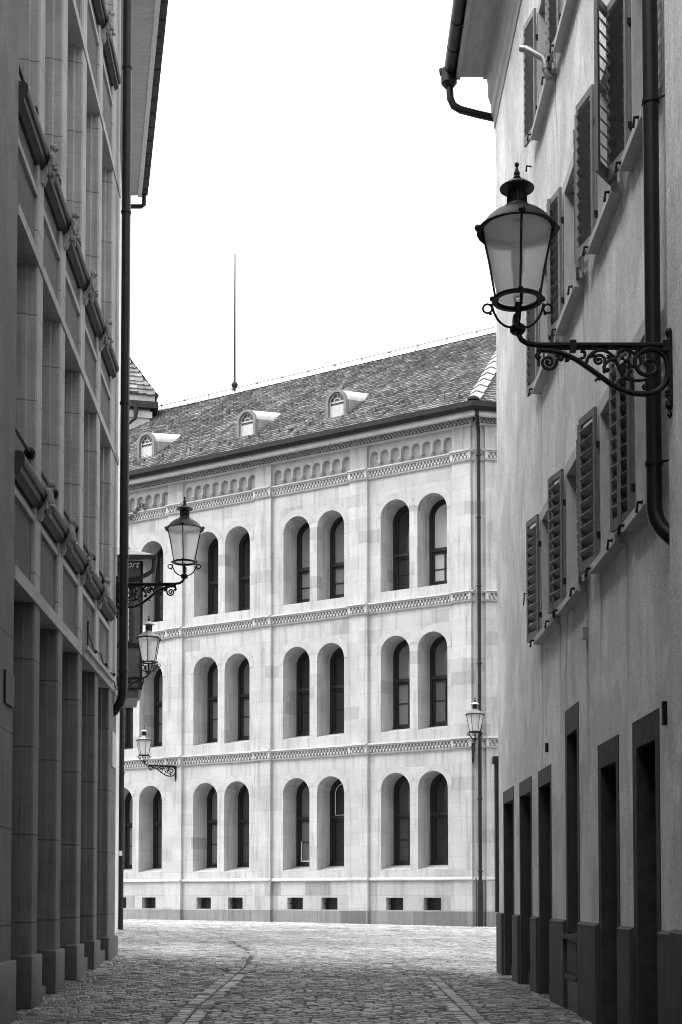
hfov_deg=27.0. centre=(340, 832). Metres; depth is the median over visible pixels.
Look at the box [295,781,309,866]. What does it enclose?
window
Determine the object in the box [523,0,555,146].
window
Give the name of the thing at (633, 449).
window
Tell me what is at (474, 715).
street lamp
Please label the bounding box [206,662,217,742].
window
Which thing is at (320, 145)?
sky
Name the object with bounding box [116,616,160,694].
street lamp
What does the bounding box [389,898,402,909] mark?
basement window
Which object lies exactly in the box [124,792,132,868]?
window
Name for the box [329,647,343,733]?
window
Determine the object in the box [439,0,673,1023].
plastered town house
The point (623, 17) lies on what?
window
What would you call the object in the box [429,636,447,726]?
window
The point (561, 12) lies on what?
window
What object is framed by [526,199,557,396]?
window
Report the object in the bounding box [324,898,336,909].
basement window
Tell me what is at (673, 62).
neighbouring house
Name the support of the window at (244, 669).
in the arched stone building at (325, 674)
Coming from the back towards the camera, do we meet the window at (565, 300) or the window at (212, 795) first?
the window at (212, 795)
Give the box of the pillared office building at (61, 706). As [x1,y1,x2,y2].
[0,0,132,1023]
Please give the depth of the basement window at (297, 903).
50.99 m
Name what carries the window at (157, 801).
in the arched stone building at (325, 674)
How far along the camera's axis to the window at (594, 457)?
14.94 m
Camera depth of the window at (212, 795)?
54.08 m
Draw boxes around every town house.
[115,0,167,932]
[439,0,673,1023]
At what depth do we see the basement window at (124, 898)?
55.37 m
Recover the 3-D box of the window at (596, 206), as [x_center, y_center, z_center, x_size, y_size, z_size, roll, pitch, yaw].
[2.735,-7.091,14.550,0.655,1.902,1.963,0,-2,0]
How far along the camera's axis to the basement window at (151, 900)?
54.64 m
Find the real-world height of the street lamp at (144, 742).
2.063 m
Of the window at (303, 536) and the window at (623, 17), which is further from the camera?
the window at (303, 536)
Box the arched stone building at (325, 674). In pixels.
[123,254,497,926]
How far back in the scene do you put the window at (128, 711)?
56.47 m
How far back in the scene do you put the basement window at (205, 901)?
53.21 m
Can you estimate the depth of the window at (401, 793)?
49.67 m
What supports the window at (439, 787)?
in the arched stone building at (325, 674)
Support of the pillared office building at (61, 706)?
on the ground
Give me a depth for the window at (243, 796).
53.29 m
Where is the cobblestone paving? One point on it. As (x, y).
(386, 960)
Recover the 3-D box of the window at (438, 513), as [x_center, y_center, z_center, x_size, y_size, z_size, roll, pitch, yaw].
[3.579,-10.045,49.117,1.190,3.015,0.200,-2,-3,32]
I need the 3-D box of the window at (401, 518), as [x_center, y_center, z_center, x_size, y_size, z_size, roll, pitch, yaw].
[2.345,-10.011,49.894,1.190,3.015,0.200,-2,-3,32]
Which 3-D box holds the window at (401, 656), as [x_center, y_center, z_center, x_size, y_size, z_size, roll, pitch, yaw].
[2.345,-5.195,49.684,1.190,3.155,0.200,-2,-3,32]
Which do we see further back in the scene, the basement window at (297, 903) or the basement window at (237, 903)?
the basement window at (237, 903)
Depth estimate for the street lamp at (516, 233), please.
11.55 m
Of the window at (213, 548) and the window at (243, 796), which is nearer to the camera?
the window at (243, 796)
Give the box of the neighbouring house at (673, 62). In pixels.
[664,0,681,1023]
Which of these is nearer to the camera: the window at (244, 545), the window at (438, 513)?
the window at (438, 513)
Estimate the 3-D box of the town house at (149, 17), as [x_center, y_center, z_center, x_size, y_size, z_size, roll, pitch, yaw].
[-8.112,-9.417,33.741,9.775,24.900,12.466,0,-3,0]
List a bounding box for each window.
[123,897,125,907]
[124,708,132,748]
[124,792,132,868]
[146,897,155,907]
[152,790,161,868]
[153,669,162,746]
[154,548,162,621]
[201,897,210,908]
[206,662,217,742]
[206,787,216,867]
[208,538,217,614]
[231,898,242,908]
[237,658,249,740]
[237,785,248,867]
[238,533,249,610]
[290,898,302,908]
[295,652,309,736]
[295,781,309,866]
[297,522,309,602]
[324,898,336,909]
[329,516,343,598]
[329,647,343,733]
[329,779,343,865]
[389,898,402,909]
[392,505,409,590]
[392,640,409,729]
[393,776,409,865]
[428,898,440,909]
[429,499,446,585]
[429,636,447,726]
[429,774,447,864]
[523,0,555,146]
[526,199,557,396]
[526,476,559,646]
[545,0,576,61]
[546,115,584,339]
[548,425,586,617]
[576,0,623,260]
[578,350,626,576]
[606,0,642,180]
[609,320,647,535]
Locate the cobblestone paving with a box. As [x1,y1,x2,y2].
[11,919,591,1023]
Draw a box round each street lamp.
[116,496,204,618]
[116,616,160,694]
[136,726,175,781]
[465,698,484,763]
[474,162,672,418]
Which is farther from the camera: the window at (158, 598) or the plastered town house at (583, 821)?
the window at (158, 598)
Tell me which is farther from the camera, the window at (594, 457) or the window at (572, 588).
the window at (572, 588)
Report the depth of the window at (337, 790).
51.09 m
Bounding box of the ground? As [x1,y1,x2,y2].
[47,931,565,1023]
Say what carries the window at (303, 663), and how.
in the arched stone building at (325, 674)
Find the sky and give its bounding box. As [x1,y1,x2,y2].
[130,0,495,408]
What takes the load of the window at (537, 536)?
in the plastered town house at (583, 821)
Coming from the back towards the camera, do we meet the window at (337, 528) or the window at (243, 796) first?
the window at (243, 796)
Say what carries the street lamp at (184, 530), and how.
attached to the pillared office building at (61, 706)
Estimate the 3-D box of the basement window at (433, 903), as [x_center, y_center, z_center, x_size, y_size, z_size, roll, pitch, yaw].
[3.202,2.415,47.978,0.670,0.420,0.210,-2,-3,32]
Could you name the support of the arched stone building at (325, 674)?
on the ground
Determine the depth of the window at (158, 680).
55.70 m

